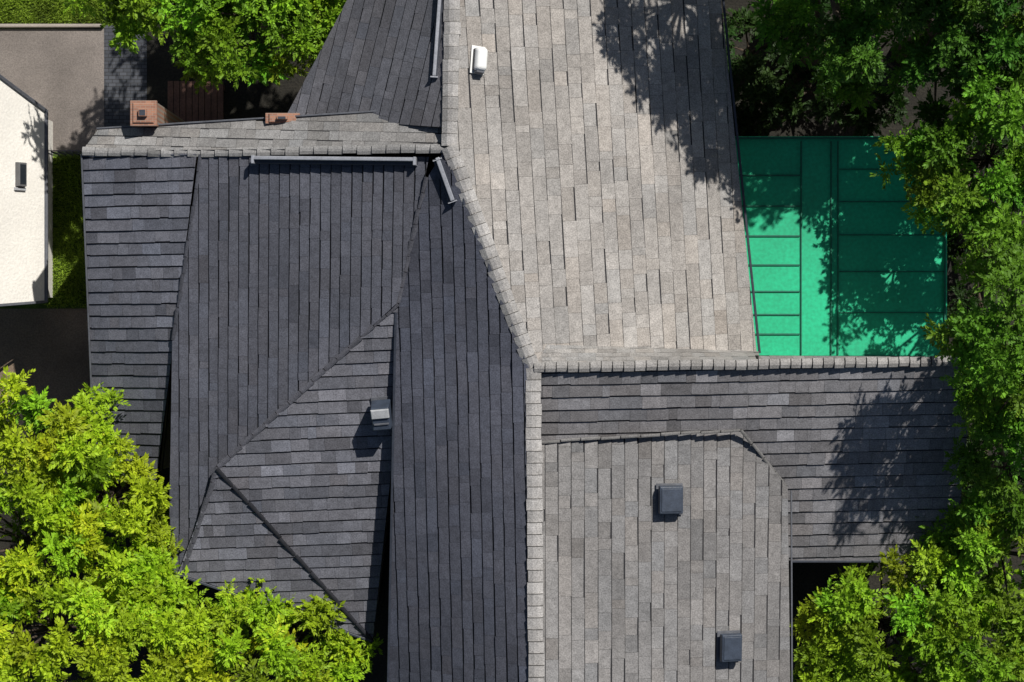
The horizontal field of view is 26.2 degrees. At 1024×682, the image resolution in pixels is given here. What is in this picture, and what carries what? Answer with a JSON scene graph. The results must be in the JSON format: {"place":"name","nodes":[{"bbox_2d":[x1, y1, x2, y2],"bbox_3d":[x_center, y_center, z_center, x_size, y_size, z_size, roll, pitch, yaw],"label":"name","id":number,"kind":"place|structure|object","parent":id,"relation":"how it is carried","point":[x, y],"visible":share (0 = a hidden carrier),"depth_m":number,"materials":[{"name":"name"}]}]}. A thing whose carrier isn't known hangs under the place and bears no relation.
{"place":"outdoors","nodes":[
{"label":"outdoors","id":0,"kind":"place"},
{"bbox_2d":[0,309,91,407],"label":"old driveway","id":1,"kind":"structure","parent":0,"point":[50,347],"depth_m":50.49,"materials":[{"name":"grey asphalt"}]},
{"bbox_2d":[0,29,103,151],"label":"driveway","id":2,"kind":"structure","parent":0,"point":[58,74],"depth_m":50.49,"materials":[{"name":"concrete"}]},
{"bbox_2d":[0,0,103,23],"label":"grass","id":3,"kind":"structure","parent":0,"point":[67,16],"depth_m":50.46,"materials":[{"name":"green plant"}]},
{"bbox_2d":[44,155,88,307],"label":"grass","id":4,"kind":"structure","parent":0,"point":[67,263],"depth_m":50.47,"materials":[{"name":"green plant"}]},
{"bbox_2d":[104,25,146,126],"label":"paver path","id":5,"kind":"structure","parent":0,"point":[125,78],"depth_m":50.49,"materials":[{"name":"grey stone"}]},
{"bbox_2d":[0,411,390,681],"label":"soil","id":6,"kind":"structure","parent":0,"point":[379,669],"depth_m":50.50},
{"bbox_2d":[0,365,176,630],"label":"maple tree","id":7,"kind":"object","parent":6,"relation":"on","point":[49,504],"visible":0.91,"depth_m":45.27,"materials":[{"name":"green plant"}]},
{"bbox_2d":[0,505,219,681],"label":"maple tree","id":8,"kind":"object","parent":6,"relation":"on","point":[105,624],"visible":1,"depth_m":44.96,"materials":[{"name":"green plant"}]},
{"bbox_2d":[145,577,383,681],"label":"maple tree","id":9,"kind":"object","parent":6,"relation":"on","point":[274,635],"visible":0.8,"depth_m":46.04,"materials":[{"name":"green plant"}]},
{"bbox_2d":[377,482,390,603],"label":"slope wing wall","id":10,"kind":"structure","parent":6,"relation":"on","point":[388,509],"depth_m":50.07,"materials":[{"name":"paint"}]},
{"bbox_2d":[0,0,441,410],"bbox_3d":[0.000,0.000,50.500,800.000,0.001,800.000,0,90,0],"label":"ground","id":11,"kind":"structure","parent":0,"point":[36,306],"depth_m":50.50,"materials":[{"name":"green plant"}]},
{"bbox_2d":[48,120,52,297],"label":"walls","id":12,"kind":"structure","parent":11,"relation":"on","point":[50,213],"depth_m":50.22,"materials":[{"name":"white paint"}]},
{"bbox_2d":[0,78,43,303],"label":"roof","id":13,"kind":"structure","parent":12,"relation":"on","point":[21,214],"depth_m":48.46,"materials":[{"name":"white paint"}]},
{"bbox_2d":[14,187,25,190],"bbox_3d":[-10.811,-3.340,48.395,0.050,0.318,0.069,0,90,36],"label":"sill flashing","id":14,"kind":"object","parent":13,"relation":"on","point":[19,189],"visible":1,"depth_m":48.37,"materials":[{"name":"white metal"}]},
{"bbox_2d":[15,162,26,186],"bbox_3d":[-10.783,-3.660,48.374,0.120,0.238,0.538,0,90,36],"label":"frame","id":15,"kind":"object","parent":13,"relation":"on","point":[17,174],"visible":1,"depth_m":48.29,"materials":[{"name":"paint"}]},
{"bbox_2d":[20,164,25,184],"bbox_3d":[-10.732,-3.660,48.337,0.006,0.160,0.440,0,90,36],"label":"glass","id":16,"kind":"object","parent":15,"relation":"on","point":[22,173],"visible":1,"depth_m":48.34,"materials":[{"name":"grey glass"}]},
{"bbox_2d":[0,74,46,110],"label":"gutter","id":17,"kind":"object","parent":13,"relation":"attached to","point":[23,93],"visible":1,"depth_m":48.41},
{"bbox_2d":[0,300,46,306],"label":"verge flashing","id":18,"kind":"object","parent":13,"relation":"attached to","point":[23,303],"visible":1,"depth_m":48.41,"materials":[{"name":"grey metal"}]},
{"bbox_2d":[44,110,47,301],"bbox_3d":[-10.383,-3.010,49.057,0.090,0.085,4.295,0,90,0],"label":"gutter","id":19,"kind":"object","parent":13,"relation":"attached to","point":[46,205],"visible":1,"depth_m":49.02,"materials":[{"name":"grey metal"}]},
{"bbox_2d":[0,24,103,27],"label":"kerb","id":20,"kind":"structure","parent":11,"relation":"on","point":[49,25],"depth_m":50.38,"materials":[{"name":"concrete"}]},
{"bbox_2d":[48,150,81,155],"bbox_3d":[-10.151,-4.278,50.050,0.799,0.900,0.050,0,90,0],"label":"metal fence","id":21,"kind":"object","parent":11,"relation":"on","point":[65,151],"visible":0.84,"depth_m":49.74,"materials":[{"name":"black metal"}]},
{"bbox_2d":[158,166,196,470],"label":"wall","id":22,"kind":"structure","parent":11,"relation":"on","point":[166,464],"depth_m":47.09,"materials":[{"name":"paint"}]},
{"bbox_2d":[83,155,194,481],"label":"roof","id":23,"kind":"structure","parent":22,"relation":"on","point":[139,206],"depth_m":45.70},
{"bbox_2d":[81,153,92,400],"bbox_3d":[-8.922,-0.398,46.397,0.035,2.402,6.919,1,90,0],"label":"drip edge","id":24,"kind":"object","parent":23,"relation":"attached to","point":[85,247],"visible":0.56,"depth_m":46.01,"materials":[{"name":"grey metal"}]},
{"bbox_2d":[83,153,196,481],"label":"slope far left shingles","id":25,"kind":"object","parent":23,"relation":"on","point":[149,305],"visible":0.83,"depth_m":45.61,"materials":[{"name":"tile"}]},
{"bbox_2d":[195,153,437,174],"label":"strip wall","id":26,"kind":"structure","parent":11,"relation":"on","point":[431,165],"depth_m":45.59,"materials":[{"name":"paint"}]},
{"bbox_2d":[88,113,441,147],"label":"strip deck","id":27,"kind":"structure","parent":26,"relation":"on","point":[256,138],"depth_m":44.39,"materials":[{"name":"grey tile"}]},
{"bbox_2d":[96,110,375,128],"bbox_3d":[-4.964,-4.513,44.551,7.258,1.994,0.035,-2,90,0],"label":"drip edge","id":28,"kind":"object","parent":27,"relation":"attached to","point":[241,119],"visible":0.56,"depth_m":44.71,"materials":[{"name":"grey metal"}]},
{"bbox_2d":[85,113,441,149],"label":"strip shingles","id":29,"kind":"object","parent":27,"relation":"on","point":[352,127],"visible":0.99,"depth_m":44.28,"materials":[{"name":"tile"}]},
{"bbox_2d":[265,113,299,123],"bbox_3d":[-4.629,-4.492,45.377,0.691,2.246,0.216,0,90,0],"label":"brick chimney","id":30,"kind":"object","parent":29,"relation":"on","point":[275,118],"visible":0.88,"depth_m":44.36,"materials":[{"name":"brick"}]},
{"bbox_2d":[82,144,445,156],"bbox_3d":[-5.053,-3.809,44.137,7.522,2.176,0.227,1,90,0],"label":"ridge cap","id":31,"kind":"object","parent":27,"relation":"on","point":[357,149],"visible":1,"depth_m":44.01,"materials":[{"name":"grey tile"}]},
{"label":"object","id":32,"kind":"object","parent":11,"relation":"on","visible":0},
{"bbox_2d":[171,154,201,339],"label":"roof valley","id":33,"kind":"structure","parent":32,"relation":"attached to","point":[186,249],"depth_m":44.98,"materials":[{"name":"black metal"}]},
{"bbox_2d":[180,312,393,637],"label":"roof","id":34,"kind":"structure","parent":32,"relation":"on","point":[349,437],"depth_m":45.73,"materials":[{"name":"grey"}]},
{"bbox_2d":[178,574,372,642],"bbox_3d":[-4.992,5.657,46.570,4.332,0.458,0.050,20,90,0],"label":"drip edge","id":35,"kind":"object","parent":34,"relation":"attached to","point":[216,588],"visible":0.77,"depth_m":46.46,"materials":[{"name":"metal"}]},
{"bbox_2d":[179,307,397,637],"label":"roof shingles","id":36,"kind":"object","parent":34,"relation":"on","point":[292,583],"visible":0.98,"depth_m":45.73,"materials":[{"name":"tile"}]},
{"bbox_2d":[216,468,372,639],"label":"hip line wing","id":37,"kind":"structure","parent":34,"relation":"on","point":[290,550],"depth_m":46.09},
{"bbox_2d":[370,396,392,430],"bbox_3d":[-2.643,1.518,44.696,0.439,0.580,0.614,-5,110,4],"label":"roof vent","id":38,"kind":"object","parent":34,"relation":"on","point":[381,411],"visible":1,"depth_m":44.49,"materials":[{"name":"metal"}]},
{"bbox_2d":[168,156,428,583],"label":"roof shingles","id":39,"kind":"object","parent":32,"relation":"on","point":[227,379],"visible":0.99,"depth_m":44.67,"materials":[{"name":"tile"}]},
{"bbox_2d":[178,177,428,585],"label":"roof valley","id":40,"kind":"structure","parent":32,"relation":"attached to","point":[293,398],"depth_m":44.86,"materials":[{"name":"grey metal"}]},
{"bbox_2d":[251,155,417,165],"bbox_3d":[-3.536,-3.582,43.683,3.359,0.951,0.165,2,90,0],"label":"ridge vent","id":41,"kind":"object","parent":32,"relation":"on","point":[327,160],"visible":1,"depth_m":43.64,"materials":[{"name":"metal"}]},
{"bbox_2d":[147,0,311,123],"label":"yard path","id":42,"kind":"structure","parent":0,"point":[257,99],"depth_m":50.49,"materials":[{"name":"stone"}]},
{"bbox_2d":[130,100,184,126],"bbox_3d":[-7.501,-4.636,47.577,0.540,5.846,0.518,0,90,0],"label":"brick chimney","id":43,"kind":"object","parent":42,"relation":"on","point":[148,113],"visible":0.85,"depth_m":44.80,"materials":[{"name":"brick"}]},
{"bbox_2d":[168,81,224,121],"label":"wooden deck","id":44,"kind":"structure","parent":42,"relation":"on","point":[183,102],"depth_m":49.95,"materials":[{"name":"brown wood"}]},
{"bbox_2d":[63,0,346,94],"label":"maple tree","id":45,"kind":"object","parent":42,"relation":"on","point":[206,33],"visible":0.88,"depth_m":44.84,"materials":[{"name":"green plant"}]},
{"bbox_2d":[169,156,429,569],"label":"roof","id":46,"kind":"structure","parent":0,"point":[329,298],"depth_m":44.66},
{"bbox_2d":[294,0,443,127],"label":"roof","id":47,"kind":"structure","parent":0,"point":[380,65],"depth_m":43.85,"materials":[{"name":"black tile"}]},
{"bbox_2d":[288,0,446,126],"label":"roof shingles","id":48,"kind":"object","parent":47,"relation":"on","point":[413,85],"visible":0.98,"depth_m":43.93,"materials":[{"name":"tile"}]},
{"bbox_2d":[430,0,442,77],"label":"ridge vent","id":49,"kind":"object","parent":47,"relation":"on","point":[437,32],"visible":1,"depth_m":43.07,"materials":[{"name":"metal"}]},
{"bbox_2d":[441,0,460,146],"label":"ridge cap","id":50,"kind":"object","parent":47,"relation":"on","point":[452,23],"visible":1,"depth_m":42.97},
{"bbox_2d":[457,0,753,352],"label":"slope deck","id":51,"kind":"structure","parent":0,"point":[564,257],"depth_m":44.72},
{"bbox_2d":[470,45,487,74],"bbox_3d":[-0.620,-5.514,43.144,0.307,0.240,0.560,5,87,-29],"label":"roof vent","id":52,"kind":"object","parent":51,"relation":"on","point":[478,61],"visible":1,"depth_m":43.07,"materials":[{"name":"white plastic"}]},
{"bbox_2d":[442,144,538,367],"bbox_3d":[-0.406,-1.622,43.468,0.333,1.071,4.648,-21,90,0],"label":"hip cap bend","id":53,"kind":"object","parent":51,"relation":"on","point":[463,184],"visible":1,"depth_m":43.42,"materials":[{"name":"tile"}]},
{"bbox_2d":[450,0,756,359],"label":"slope shingles","id":54,"kind":"object","parent":51,"relation":"on","point":[713,322],"visible":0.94,"depth_m":44.78,"materials":[{"name":"tile"}]},
{"bbox_2d":[699,352,758,356],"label":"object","id":55,"kind":"structure","parent":51,"relation":"on","point":[728,356],"depth_m":45.89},
{"bbox_2d":[538,344,758,361],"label":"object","id":56,"kind":"object","parent":55,"relation":"attached to","point":[568,353],"visible":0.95,"depth_m":44.53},
{"bbox_2d":[755,355,903,358],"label":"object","id":57,"kind":"structure","parent":55,"relation":"attached to","point":[757,356],"depth_m":45.16,"materials":[{"name":"grey tile"}]},
{"bbox_2d":[759,356,887,358],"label":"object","id":58,"kind":"object","parent":57,"relation":"attached to","point":[777,357],"visible":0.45,"depth_m":44.75,"materials":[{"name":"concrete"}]},
{"bbox_2d":[722,0,760,352],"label":"drip edge","id":59,"kind":"object","parent":51,"relation":"attached to","point":[741,174],"visible":0.89,"depth_m":46.31,"materials":[{"name":"metal"}]},
{"bbox_2d":[721,0,1023,681],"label":"soil","id":60,"kind":"structure","parent":0,"point":[808,578],"depth_m":50.50,"materials":[{"name":"brown soil"}]},
{"bbox_2d":[790,657,811,681],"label":"shrub","id":61,"kind":"object","parent":60,"relation":"on","point":[794,676],"visible":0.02,"depth_m":47.37,"materials":[{"name":"green plant"}]},
{"bbox_2d":[723,0,909,135],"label":"shrub","id":62,"kind":"object","parent":60,"relation":"on","point":[755,92],"visible":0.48,"depth_m":49.17,"materials":[{"name":"green plant"}]},
{"bbox_2d":[746,0,927,116],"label":"maple tree","id":63,"kind":"object","parent":60,"relation":"on","point":[799,14],"visible":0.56,"depth_m":45.37,"materials":[{"name":"green plant"}]},
{"bbox_2d":[735,136,946,356],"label":"green roof shed","id":64,"kind":"structure","parent":60,"relation":"on","point":[848,258],"depth_m":47.70,"materials":[{"name":"paint"}]},
{"bbox_2d":[805,0,915,94],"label":"maple tree","id":65,"kind":"object","parent":60,"relation":"on","point":[843,29],"visible":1,"depth_m":42.92,"materials":[{"name":"green plant"}]},
{"bbox_2d":[789,516,1023,681],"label":"maple tree","id":66,"kind":"object","parent":60,"relation":"on","point":[852,633],"visible":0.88,"depth_m":45.57,"materials":[{"name":"green plant"}]},
{"bbox_2d":[843,0,1023,127],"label":"maple tree","id":67,"kind":"object","parent":60,"relation":"on","point":[948,22],"visible":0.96,"depth_m":43.71,"materials":[{"name":"green plant"}]},
{"bbox_2d":[869,7,1023,299],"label":"maple tree","id":68,"kind":"object","parent":60,"relation":"on","point":[939,158],"visible":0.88,"depth_m":44.43,"materials":[{"name":"green plant"}]},
{"bbox_2d":[919,472,1023,681],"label":"maple tree","id":69,"kind":"object","parent":60,"relation":"on","point":[989,544],"visible":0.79,"depth_m":45.00,"materials":[{"name":"green plant"}]},
{"bbox_2d":[920,238,1023,538],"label":"maple tree","id":70,"kind":"object","parent":60,"relation":"on","point":[988,376],"visible":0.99,"depth_m":42.51,"materials":[{"name":"green plant"}]},
{"bbox_2d":[947,136,1023,522],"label":"shrub","id":71,"kind":"object","parent":60,"relation":"on","point":[979,299],"visible":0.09,"depth_m":49.00,"materials":[{"name":"green plant"}]},
{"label":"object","id":72,"kind":"object","parent":60,"relation":"on","visible":0},
{"bbox_2d":[544,433,787,681],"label":"roof","id":73,"kind":"structure","parent":72,"relation":"on","point":[703,532],"depth_m":44.57,"materials":[{"name":"grey"}]},
{"bbox_2d":[542,429,786,485],"bbox_3d":[3.194,2.031,44.699,5.142,0.793,1.026,10,90,0],"label":"valley line","id":74,"kind":"object","parent":73,"relation":"on","point":[743,433],"visible":0.99,"depth_m":44.38,"materials":[{"name":"metal"}]},
{"bbox_2d":[542,432,789,681],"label":"roof shingles","id":75,"kind":"object","parent":73,"relation":"on","point":[737,601],"visible":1,"depth_m":44.59,"materials":[{"name":"tile"}]},
{"bbox_2d":[656,483,682,514],"bbox_3d":[3.198,3.201,44.417,0.549,0.260,0.636,0,92,-7],"label":"roof vent","id":76,"kind":"object","parent":75,"relation":"on","point":[669,498],"visible":1,"depth_m":44.30,"materials":[{"name":"metal"}]},
{"bbox_2d":[717,630,741,661],"bbox_3d":[4.446,6.234,44.805,0.494,0.260,0.636,-1,94,-14],"label":"roof vent","id":77,"kind":"object","parent":75,"relation":"on","point":[729,646],"visible":1,"depth_m":44.70,"materials":[{"name":"metal"}]},
{"bbox_2d":[790,490,792,681],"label":"drip edge","id":78,"kind":"object","parent":73,"relation":"attached to","point":[791,586],"visible":1,"depth_m":45.28,"materials":[{"name":"grey metal"}]},
{"bbox_2d":[541,365,966,558],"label":"roof","id":79,"kind":"structure","parent":72,"relation":"on","point":[783,441],"depth_m":44.63,"materials":[{"name":"grey tile"}]},
{"bbox_2d":[534,356,970,371],"bbox_3d":[4.852,0.460,43.964,8.821,0.329,0.228,-1,90,0],"label":"ridge cap","id":80,"kind":"object","parent":79,"relation":"on","point":[646,365],"visible":0.91,"depth_m":43.90,"materials":[{"name":"tile"}]},
{"bbox_2d":[540,366,968,559],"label":"roof shingles","id":81,"kind":"object","parent":79,"relation":"on","point":[574,416],"visible":0.66,"depth_m":44.66,"materials":[{"name":"tile"}]},
{"bbox_2d":[792,560,928,562],"bbox_3d":[7.588,4.633,46.295,3.438,0.110,0.055,0,90,0],"label":"drip edge","id":82,"kind":"object","parent":79,"relation":"attached to","point":[836,561],"visible":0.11,"depth_m":46.26,"materials":[{"name":"metal"}]},
{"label":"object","id":83,"kind":"object","parent":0,"visible":0},
{"bbox_2d":[389,173,528,681],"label":"roof","id":84,"kind":"structure","parent":83,"relation":"on","point":[441,238],"depth_m":44.33,"materials":[{"name":"black tile"}]},
{"bbox_2d":[387,312,396,681],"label":"drip edge","id":85,"kind":"object","parent":84,"relation":"attached to","point":[392,484],"visible":1,"depth_m":45.09,"materials":[{"name":"metal"}]},
{"bbox_2d":[433,157,456,203],"bbox_3d":[-1.318,-3.151,43.132,0.187,0.372,0.920,-20,90,0],"label":"gutter","id":86,"kind":"object","parent":84,"relation":"on","point":[444,178],"visible":1,"depth_m":43.09,"materials":[{"name":"metal"}]},
{"bbox_2d":[389,153,533,681],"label":"roof shingles","id":87,"kind":"object","parent":84,"relation":"on","point":[420,524],"visible":1,"depth_m":44.32,"materials":[{"name":"tile"}]},
{"bbox_2d":[526,368,544,681],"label":"ridge cap","id":88,"kind":"object","parent":84,"relation":"on","point":[534,501],"visible":1,"depth_m":43.87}
]}

